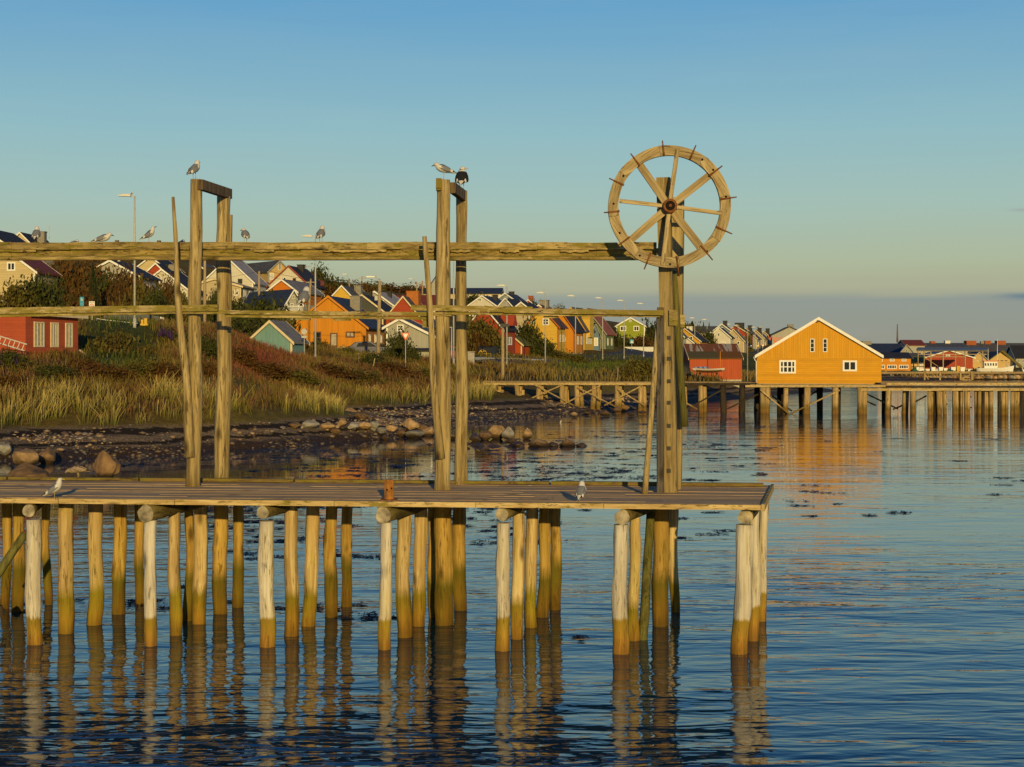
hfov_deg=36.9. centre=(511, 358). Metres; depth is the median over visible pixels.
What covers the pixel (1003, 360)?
storehouse
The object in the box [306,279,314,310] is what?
utility pole
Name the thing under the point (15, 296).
bush
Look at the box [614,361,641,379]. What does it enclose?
bush
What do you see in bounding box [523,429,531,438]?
rock
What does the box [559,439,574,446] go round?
rock
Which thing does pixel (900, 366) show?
window
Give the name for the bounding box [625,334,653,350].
bush
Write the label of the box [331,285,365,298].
house
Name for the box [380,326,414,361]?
bush
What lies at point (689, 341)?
house
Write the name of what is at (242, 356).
bush
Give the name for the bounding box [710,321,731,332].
house
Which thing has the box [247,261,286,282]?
house
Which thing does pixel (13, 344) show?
ladder
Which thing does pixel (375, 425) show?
rock
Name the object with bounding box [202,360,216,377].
bush
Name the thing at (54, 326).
window
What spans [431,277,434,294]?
tower
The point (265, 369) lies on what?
bush
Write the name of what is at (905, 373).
harbour quay
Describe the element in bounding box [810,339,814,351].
window
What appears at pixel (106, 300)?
birch tree
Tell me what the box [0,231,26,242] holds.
house
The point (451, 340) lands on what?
street lamp
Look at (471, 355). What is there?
concrete block
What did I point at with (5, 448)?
boulder
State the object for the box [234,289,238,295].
window
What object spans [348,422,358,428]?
rock
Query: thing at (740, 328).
house
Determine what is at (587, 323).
house
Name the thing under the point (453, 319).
street lamp
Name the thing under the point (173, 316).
bush
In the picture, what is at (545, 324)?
street lamp
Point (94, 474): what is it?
rock
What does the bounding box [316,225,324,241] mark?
gull
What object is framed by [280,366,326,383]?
bush
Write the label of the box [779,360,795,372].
window
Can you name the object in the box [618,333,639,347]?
bush
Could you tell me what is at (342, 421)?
rock
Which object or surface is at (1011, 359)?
conveyor
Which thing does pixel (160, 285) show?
bush
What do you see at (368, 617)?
floating seaweed
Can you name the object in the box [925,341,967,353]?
building
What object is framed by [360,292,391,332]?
house
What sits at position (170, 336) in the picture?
lupin clump
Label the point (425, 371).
bush
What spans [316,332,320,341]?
window
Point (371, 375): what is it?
bush
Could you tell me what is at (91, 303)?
road sign
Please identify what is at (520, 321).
house
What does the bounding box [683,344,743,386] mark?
boathouse
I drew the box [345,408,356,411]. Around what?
rock
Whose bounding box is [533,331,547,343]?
bush
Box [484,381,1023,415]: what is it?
wooden pier
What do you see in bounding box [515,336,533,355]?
shed
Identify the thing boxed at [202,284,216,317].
bush
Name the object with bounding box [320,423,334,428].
rock
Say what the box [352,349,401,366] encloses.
bush
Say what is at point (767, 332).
house
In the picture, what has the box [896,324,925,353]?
house
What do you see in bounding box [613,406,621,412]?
rock
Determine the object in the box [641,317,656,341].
birch tree
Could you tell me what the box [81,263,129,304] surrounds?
birch tree
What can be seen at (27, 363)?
bush
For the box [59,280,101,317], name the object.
bush
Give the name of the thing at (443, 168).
gull
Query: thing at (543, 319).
window
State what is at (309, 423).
rock
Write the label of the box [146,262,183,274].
house
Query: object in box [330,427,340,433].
rock
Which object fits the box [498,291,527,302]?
house
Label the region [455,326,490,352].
bush
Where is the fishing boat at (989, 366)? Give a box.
[975,339,1013,371]
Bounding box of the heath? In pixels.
[0,317,498,418]
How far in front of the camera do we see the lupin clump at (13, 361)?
79.64 m
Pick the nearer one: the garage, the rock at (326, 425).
the rock at (326, 425)
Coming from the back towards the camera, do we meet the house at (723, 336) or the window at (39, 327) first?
the house at (723, 336)
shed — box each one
[0,316,87,357]
[250,320,309,354]
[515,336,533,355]
[911,356,925,369]
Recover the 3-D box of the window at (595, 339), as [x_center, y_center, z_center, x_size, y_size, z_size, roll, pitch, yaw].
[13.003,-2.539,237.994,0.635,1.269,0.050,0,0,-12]
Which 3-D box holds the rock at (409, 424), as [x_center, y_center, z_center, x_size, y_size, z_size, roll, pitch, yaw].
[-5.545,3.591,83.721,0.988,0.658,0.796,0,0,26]
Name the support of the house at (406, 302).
on the terrain at (505, 400)
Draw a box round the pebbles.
[0,394,656,468]
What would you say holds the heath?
on the terrain at (505, 400)
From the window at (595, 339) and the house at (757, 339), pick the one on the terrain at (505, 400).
the house at (757, 339)
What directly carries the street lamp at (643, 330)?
on the terrain at (505, 400)
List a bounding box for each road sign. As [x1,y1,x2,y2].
[80,297,83,319]
[89,301,94,319]
[301,328,306,353]
[401,333,409,365]
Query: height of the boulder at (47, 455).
0.712 m
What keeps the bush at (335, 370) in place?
on the terrain at (505, 400)
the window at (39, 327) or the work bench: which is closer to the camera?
the window at (39, 327)
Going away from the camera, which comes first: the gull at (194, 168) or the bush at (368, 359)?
the gull at (194, 168)
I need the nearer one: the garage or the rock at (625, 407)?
the rock at (625, 407)
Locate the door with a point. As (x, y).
(333, 336)
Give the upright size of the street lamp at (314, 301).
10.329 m
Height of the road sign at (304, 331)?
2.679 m
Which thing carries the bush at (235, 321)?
on the terrain at (505, 400)
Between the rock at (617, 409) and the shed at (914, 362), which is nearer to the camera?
the rock at (617, 409)
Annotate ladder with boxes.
[0,336,26,350]
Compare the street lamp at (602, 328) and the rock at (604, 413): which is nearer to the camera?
the rock at (604, 413)
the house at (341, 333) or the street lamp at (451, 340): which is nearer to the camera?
the street lamp at (451, 340)
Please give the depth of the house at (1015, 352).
364.18 m
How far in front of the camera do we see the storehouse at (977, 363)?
346.02 m
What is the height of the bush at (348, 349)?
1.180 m
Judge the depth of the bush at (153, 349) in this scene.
93.77 m
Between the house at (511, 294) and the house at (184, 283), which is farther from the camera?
the house at (511, 294)
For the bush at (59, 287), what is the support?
on the terrain at (505, 400)
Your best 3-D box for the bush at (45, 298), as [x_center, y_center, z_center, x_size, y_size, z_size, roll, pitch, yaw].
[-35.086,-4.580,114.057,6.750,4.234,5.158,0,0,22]
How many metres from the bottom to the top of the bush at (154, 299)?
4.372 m
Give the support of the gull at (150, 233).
on the post frame at (223, 251)
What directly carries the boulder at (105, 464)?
in the water
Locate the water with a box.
[0,380,1023,766]
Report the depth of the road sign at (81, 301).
103.98 m
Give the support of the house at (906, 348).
on the terrain at (505, 400)
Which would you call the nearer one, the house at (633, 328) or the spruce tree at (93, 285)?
the spruce tree at (93, 285)
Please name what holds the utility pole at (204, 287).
on the terrain at (505, 400)
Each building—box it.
[412,285,425,294]
[451,288,503,298]
[860,341,903,351]
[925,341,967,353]
[964,341,1023,355]
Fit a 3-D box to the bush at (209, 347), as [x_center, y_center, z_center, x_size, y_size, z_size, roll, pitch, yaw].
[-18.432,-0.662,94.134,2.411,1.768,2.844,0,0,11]
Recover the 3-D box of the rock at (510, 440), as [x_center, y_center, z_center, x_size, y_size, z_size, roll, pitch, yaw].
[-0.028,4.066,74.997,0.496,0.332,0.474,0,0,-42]
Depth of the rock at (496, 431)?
79.48 m
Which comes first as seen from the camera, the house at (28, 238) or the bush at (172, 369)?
the bush at (172, 369)
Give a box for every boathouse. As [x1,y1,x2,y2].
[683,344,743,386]
[919,351,975,369]
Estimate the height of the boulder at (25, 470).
0.768 m
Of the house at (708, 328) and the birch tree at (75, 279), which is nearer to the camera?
the birch tree at (75, 279)
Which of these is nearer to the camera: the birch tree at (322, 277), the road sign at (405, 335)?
the road sign at (405, 335)
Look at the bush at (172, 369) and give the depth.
81.48 m
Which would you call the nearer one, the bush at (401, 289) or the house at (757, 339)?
the bush at (401, 289)
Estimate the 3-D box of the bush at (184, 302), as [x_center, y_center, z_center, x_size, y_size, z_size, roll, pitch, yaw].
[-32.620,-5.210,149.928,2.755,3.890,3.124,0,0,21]
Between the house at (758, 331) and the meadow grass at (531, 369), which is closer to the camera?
the meadow grass at (531, 369)
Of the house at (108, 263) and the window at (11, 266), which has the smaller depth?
the window at (11, 266)
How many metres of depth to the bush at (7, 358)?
79.56 m
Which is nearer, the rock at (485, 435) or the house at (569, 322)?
the rock at (485, 435)
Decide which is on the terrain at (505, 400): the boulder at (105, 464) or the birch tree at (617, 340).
the birch tree at (617, 340)
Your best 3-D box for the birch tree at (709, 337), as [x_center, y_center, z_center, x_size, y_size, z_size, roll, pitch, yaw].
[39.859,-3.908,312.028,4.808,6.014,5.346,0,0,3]
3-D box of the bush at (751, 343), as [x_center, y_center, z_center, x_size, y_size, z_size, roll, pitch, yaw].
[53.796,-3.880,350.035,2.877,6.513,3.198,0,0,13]
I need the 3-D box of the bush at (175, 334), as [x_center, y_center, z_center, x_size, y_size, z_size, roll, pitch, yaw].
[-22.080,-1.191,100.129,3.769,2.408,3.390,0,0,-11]
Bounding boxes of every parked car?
[103,315,164,321]
[348,341,385,352]
[414,348,428,357]
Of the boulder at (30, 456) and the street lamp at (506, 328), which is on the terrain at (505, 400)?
the street lamp at (506, 328)
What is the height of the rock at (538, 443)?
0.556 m
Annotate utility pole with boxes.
[203,261,205,321]
[258,271,259,295]
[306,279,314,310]
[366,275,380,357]
[500,324,508,378]
[747,327,747,380]
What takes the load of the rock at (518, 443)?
in the water
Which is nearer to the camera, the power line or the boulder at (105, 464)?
the boulder at (105, 464)
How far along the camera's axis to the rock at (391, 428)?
81.90 m
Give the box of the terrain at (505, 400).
[0,260,1023,473]
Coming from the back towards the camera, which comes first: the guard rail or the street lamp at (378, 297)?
the guard rail
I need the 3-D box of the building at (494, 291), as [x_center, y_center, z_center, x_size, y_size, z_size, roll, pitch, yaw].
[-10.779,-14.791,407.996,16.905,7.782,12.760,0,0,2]
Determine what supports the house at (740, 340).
on the terrain at (505, 400)
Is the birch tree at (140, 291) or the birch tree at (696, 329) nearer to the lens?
the birch tree at (140, 291)
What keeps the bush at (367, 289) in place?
on the terrain at (505, 400)
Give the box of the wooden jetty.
[0,476,773,654]
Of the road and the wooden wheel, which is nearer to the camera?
the wooden wheel
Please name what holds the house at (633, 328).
on the terrain at (505, 400)
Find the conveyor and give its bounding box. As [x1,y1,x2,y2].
[1001,350,1023,368]
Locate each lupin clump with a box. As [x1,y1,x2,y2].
[0,352,24,370]
[157,327,174,343]
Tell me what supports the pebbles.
on the terrain at (505, 400)
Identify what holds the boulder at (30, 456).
in the water
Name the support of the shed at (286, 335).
on the terrain at (505, 400)
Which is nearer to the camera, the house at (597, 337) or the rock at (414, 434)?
the rock at (414, 434)
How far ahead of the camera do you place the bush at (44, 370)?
78.65 m
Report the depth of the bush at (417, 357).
136.38 m
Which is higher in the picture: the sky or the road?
the sky
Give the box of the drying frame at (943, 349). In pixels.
[916,347,987,370]
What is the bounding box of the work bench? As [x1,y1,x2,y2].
[923,371,973,380]
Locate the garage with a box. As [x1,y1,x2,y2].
[382,319,428,347]
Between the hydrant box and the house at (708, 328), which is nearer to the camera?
the hydrant box
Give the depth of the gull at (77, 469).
26.21 m
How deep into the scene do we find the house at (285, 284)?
188.50 m
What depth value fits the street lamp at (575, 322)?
196.93 m
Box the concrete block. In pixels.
[468,351,474,362]
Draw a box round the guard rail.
[475,357,543,360]
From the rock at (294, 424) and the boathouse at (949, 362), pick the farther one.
the boathouse at (949, 362)
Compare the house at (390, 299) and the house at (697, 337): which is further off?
the house at (697, 337)
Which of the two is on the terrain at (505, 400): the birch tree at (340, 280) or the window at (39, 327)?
the birch tree at (340, 280)
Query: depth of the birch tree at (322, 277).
239.35 m
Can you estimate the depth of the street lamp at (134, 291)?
100.94 m
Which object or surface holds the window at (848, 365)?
in the warehouse
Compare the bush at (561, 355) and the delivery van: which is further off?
the bush at (561, 355)
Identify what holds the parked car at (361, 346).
on the terrain at (505, 400)
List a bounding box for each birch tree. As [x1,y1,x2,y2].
[47,260,87,288]
[57,260,109,305]
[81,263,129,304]
[98,271,131,305]
[107,262,147,299]
[111,275,156,305]
[158,271,182,304]
[309,261,343,289]
[311,267,328,284]
[335,277,352,286]
[466,290,487,305]
[515,316,542,355]
[612,324,620,347]
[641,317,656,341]
[683,321,703,334]
[699,327,717,343]
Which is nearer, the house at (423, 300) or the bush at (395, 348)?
the bush at (395, 348)
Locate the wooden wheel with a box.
[604,140,736,276]
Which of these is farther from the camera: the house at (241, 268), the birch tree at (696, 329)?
the birch tree at (696, 329)
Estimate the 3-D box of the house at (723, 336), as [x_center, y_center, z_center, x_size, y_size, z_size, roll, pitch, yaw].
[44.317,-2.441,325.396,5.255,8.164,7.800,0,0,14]
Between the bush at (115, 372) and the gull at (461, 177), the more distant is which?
the bush at (115, 372)
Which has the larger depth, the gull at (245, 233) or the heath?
the heath
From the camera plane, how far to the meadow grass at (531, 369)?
146.98 m
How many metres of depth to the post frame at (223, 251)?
24.55 m
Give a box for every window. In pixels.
[7,262,15,270]
[34,322,44,346]
[50,322,58,346]
[65,323,72,346]
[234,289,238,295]
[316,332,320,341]
[346,331,354,337]
[397,325,403,330]
[508,337,511,344]
[542,318,548,324]
[586,334,591,343]
[594,338,597,345]
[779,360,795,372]
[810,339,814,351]
[823,339,826,351]
[843,360,856,370]
[887,365,896,368]
[899,365,907,368]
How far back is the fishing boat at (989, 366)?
308.34 m
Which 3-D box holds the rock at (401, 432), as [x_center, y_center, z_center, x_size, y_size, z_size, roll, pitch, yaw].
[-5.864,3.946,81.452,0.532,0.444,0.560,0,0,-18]
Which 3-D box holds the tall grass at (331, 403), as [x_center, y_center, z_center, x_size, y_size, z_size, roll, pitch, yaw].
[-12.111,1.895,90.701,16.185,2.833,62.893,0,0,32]
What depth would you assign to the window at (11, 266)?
149.90 m
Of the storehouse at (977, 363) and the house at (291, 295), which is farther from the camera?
the storehouse at (977, 363)
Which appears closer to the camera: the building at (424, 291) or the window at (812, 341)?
the window at (812, 341)
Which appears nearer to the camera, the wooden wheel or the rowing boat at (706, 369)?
the wooden wheel
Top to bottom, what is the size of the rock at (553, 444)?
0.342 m
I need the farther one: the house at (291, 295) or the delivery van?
the delivery van
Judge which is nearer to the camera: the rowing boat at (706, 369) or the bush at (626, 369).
the bush at (626, 369)
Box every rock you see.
[0,604,6,616]
[90,471,98,476]
[288,422,301,427]
[302,420,319,427]
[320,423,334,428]
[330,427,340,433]
[338,418,346,425]
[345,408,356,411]
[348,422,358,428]
[354,412,367,419]
[359,422,371,428]
[370,421,378,430]
[376,427,386,433]
[386,425,397,431]
[396,428,405,436]
[402,418,419,429]
[404,430,424,437]
[416,424,427,430]
[423,427,433,435]
[469,432,480,440]
[478,431,492,439]
[488,425,504,438]
[502,426,514,439]
[506,438,516,443]
[511,441,524,445]
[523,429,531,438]
[528,439,548,446]
[549,442,558,446]
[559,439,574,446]
[598,410,609,415]
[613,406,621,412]
[621,405,629,409]
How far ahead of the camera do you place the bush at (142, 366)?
81.76 m
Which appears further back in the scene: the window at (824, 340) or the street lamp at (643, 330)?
the street lamp at (643, 330)
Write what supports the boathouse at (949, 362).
on the terrain at (505, 400)
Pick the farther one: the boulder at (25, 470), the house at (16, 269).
the house at (16, 269)
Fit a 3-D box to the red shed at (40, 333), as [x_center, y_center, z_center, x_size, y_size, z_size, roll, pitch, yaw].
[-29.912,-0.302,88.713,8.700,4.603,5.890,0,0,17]
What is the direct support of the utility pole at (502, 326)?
on the terrain at (505, 400)
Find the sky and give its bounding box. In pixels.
[0,0,1023,342]
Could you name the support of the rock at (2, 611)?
in the water
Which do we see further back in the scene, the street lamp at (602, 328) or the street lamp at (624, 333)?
the street lamp at (624, 333)
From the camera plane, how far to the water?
22.93 m
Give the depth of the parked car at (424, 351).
140.92 m
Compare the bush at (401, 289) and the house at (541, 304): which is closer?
the house at (541, 304)
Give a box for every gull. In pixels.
[31,226,40,242]
[41,478,64,499]
[63,465,90,476]
[92,233,113,241]
[140,226,156,239]
[186,160,199,178]
[240,228,249,241]
[297,286,309,308]
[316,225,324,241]
[431,162,456,178]
[455,166,468,188]
[575,481,586,501]
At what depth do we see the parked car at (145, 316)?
113.25 m
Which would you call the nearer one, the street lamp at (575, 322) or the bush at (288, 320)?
the bush at (288, 320)
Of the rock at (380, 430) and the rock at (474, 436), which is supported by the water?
the rock at (474, 436)
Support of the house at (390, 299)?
on the terrain at (505, 400)
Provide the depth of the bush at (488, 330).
185.00 m
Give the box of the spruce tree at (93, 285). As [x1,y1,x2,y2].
[88,264,102,315]
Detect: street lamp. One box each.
[118,194,135,327]
[302,235,316,357]
[449,327,451,355]
[450,261,454,363]
[497,285,507,365]
[536,292,545,359]
[568,295,575,352]
[596,297,602,359]
[617,300,624,358]
[637,303,643,356]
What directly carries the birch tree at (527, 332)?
on the terrain at (505, 400)
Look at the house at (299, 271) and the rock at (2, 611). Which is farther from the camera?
the house at (299, 271)
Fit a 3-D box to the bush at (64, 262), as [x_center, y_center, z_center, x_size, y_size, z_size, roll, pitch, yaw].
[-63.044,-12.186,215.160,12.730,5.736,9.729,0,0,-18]
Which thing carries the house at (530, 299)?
on the terrain at (505, 400)
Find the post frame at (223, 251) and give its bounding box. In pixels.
[0,177,687,493]
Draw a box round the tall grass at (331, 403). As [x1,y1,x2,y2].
[0,369,499,428]
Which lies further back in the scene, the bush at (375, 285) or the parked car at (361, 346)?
the bush at (375, 285)
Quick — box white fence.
[625,347,653,351]
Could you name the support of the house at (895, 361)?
on the terrain at (505, 400)
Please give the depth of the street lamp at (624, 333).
220.95 m
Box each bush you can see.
[0,275,41,307]
[0,344,29,373]
[0,369,41,393]
[2,351,53,371]
[4,268,81,306]
[29,361,89,380]
[38,267,70,306]
[53,260,81,265]
[56,355,104,373]
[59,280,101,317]
[82,361,139,380]
[84,327,140,353]
[91,260,124,263]
[119,355,170,376]
[128,275,167,304]
[133,342,157,353]
[139,359,206,381]
[140,282,173,321]
[150,322,187,341]
[152,283,175,320]
[170,290,187,320]
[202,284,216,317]
[202,334,216,359]
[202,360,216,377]
[207,289,246,322]
[231,303,260,328]
[231,317,292,337]
[232,345,262,365]
[235,289,320,337]
[243,359,298,376]
[268,307,297,329]
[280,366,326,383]
[307,360,374,377]
[310,339,331,349]
[321,280,348,299]
[338,345,358,355]
[343,368,392,383]
[347,279,375,291]
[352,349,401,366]
[354,279,391,291]
[368,359,425,376]
[373,282,421,293]
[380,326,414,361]
[406,341,424,361]
[412,366,429,379]
[450,315,515,355]
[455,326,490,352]
[530,339,556,358]
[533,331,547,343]
[551,348,573,359]
[565,352,597,364]
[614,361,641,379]
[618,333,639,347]
[624,354,651,380]
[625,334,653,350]
[743,330,753,351]
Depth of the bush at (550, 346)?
198.56 m
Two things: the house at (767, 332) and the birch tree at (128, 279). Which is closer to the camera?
the birch tree at (128, 279)
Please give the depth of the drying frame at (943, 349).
320.89 m
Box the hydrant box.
[140,318,148,325]
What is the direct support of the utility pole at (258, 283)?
on the terrain at (505, 400)
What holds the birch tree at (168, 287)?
on the terrain at (505, 400)
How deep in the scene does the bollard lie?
22.36 m
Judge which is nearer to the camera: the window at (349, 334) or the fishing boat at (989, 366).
the window at (349, 334)
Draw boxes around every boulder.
[0,443,10,454]
[7,463,51,476]
[12,449,38,465]
[38,447,54,463]
[93,450,120,476]
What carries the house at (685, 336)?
on the terrain at (505, 400)
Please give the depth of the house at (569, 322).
220.89 m
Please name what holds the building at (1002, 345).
on the terrain at (505, 400)
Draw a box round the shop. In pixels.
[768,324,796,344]
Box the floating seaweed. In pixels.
[9,417,1023,638]
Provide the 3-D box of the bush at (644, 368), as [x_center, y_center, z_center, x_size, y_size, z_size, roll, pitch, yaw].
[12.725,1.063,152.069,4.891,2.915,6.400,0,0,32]
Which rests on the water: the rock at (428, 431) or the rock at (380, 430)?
the rock at (428, 431)
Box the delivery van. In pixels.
[478,346,500,355]
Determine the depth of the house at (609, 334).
249.86 m
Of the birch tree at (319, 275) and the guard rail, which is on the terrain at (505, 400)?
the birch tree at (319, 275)
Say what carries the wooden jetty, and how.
in the water
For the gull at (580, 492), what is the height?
0.301 m
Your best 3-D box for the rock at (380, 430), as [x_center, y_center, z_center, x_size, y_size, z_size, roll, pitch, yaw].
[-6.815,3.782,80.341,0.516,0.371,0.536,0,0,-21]
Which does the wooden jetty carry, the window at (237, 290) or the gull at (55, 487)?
the gull at (55, 487)
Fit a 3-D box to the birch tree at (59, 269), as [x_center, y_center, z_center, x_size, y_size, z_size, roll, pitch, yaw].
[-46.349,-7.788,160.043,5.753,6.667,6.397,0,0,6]
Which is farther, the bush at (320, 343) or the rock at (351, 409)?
the bush at (320, 343)
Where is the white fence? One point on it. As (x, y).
(641, 348)
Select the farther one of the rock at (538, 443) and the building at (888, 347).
the building at (888, 347)
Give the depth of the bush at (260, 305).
138.49 m
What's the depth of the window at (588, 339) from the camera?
234.85 m
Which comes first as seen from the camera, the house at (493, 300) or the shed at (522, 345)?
the shed at (522, 345)
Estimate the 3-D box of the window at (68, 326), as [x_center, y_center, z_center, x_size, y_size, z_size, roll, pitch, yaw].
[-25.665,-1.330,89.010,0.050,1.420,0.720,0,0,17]
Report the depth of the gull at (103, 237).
25.30 m
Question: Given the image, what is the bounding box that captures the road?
[475,346,765,364]
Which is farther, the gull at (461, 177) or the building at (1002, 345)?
the building at (1002, 345)
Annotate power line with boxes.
[242,261,373,282]
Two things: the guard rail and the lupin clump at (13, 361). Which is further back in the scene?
the guard rail
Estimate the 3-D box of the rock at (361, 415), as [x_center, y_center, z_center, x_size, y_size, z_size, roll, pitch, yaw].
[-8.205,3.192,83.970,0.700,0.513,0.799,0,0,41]
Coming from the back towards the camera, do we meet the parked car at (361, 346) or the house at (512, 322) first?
the house at (512, 322)
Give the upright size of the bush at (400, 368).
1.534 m
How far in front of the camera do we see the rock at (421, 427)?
83.93 m
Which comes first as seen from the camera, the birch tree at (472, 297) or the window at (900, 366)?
the birch tree at (472, 297)
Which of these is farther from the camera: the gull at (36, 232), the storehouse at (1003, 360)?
the storehouse at (1003, 360)
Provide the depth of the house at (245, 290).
192.04 m
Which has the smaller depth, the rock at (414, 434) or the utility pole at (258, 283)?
the rock at (414, 434)
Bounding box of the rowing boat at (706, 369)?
[692,366,724,378]
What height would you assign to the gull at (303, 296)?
0.368 m
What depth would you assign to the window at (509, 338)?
192.24 m
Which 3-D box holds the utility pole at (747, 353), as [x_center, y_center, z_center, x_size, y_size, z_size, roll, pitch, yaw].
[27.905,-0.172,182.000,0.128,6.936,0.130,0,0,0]
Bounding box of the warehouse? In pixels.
[753,317,883,383]
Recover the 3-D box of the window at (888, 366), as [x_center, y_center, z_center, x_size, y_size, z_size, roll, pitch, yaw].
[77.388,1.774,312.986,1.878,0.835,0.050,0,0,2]
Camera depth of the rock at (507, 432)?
78.59 m
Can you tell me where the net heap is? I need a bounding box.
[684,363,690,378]
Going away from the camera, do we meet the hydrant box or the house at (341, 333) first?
the hydrant box
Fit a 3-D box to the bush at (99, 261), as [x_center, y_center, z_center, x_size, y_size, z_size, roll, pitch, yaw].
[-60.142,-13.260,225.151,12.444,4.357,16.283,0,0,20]
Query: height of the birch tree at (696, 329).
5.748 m
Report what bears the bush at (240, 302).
on the terrain at (505, 400)
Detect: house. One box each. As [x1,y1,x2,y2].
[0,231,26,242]
[0,242,60,300]
[16,226,55,264]
[95,260,162,289]
[137,260,184,272]
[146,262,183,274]
[153,268,206,299]
[201,278,257,301]
[206,261,269,291]
[243,289,303,319]
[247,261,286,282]
[266,264,326,298]
[266,279,324,310]
[294,295,385,348]
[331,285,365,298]
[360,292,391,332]
[373,291,399,307]
[386,291,434,328]
[395,295,435,318]
[467,295,501,316]
[467,305,518,354]
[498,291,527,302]
[498,298,520,305]
[516,302,538,330]
[527,296,535,303]
[528,307,568,351]
[537,300,552,308]
[558,308,586,353]
[570,307,595,349]
[586,308,616,348]
[593,323,601,350]
[615,317,646,339]
[683,326,709,343]
[683,332,688,343]
[686,337,696,343]
[695,326,717,335]
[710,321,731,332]
[713,327,735,343]
[730,329,746,352]
[731,323,754,346]
[745,325,761,348]
[754,327,768,344]
[763,328,769,342]
[879,352,912,370]
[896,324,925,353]
[901,345,913,352]
[1006,345,1023,367]
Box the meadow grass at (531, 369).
[78,315,755,382]
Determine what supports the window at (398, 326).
in the garage
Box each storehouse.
[969,352,988,368]
[985,351,1009,367]
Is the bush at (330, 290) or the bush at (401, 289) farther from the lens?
the bush at (401, 289)
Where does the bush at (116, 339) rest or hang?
on the terrain at (505, 400)
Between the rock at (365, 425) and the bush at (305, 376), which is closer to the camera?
the rock at (365, 425)
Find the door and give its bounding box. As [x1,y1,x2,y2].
[330,333,337,346]
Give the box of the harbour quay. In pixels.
[881,372,1023,375]
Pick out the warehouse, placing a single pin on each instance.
(818, 350)
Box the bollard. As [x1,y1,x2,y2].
[380,479,397,500]
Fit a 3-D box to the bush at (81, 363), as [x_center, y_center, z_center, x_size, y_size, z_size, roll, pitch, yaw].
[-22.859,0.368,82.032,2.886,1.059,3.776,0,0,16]
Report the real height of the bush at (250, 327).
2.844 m
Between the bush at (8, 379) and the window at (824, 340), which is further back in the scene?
the window at (824, 340)
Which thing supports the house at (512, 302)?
on the terrain at (505, 400)
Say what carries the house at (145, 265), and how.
on the terrain at (505, 400)
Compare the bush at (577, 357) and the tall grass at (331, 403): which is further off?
the bush at (577, 357)

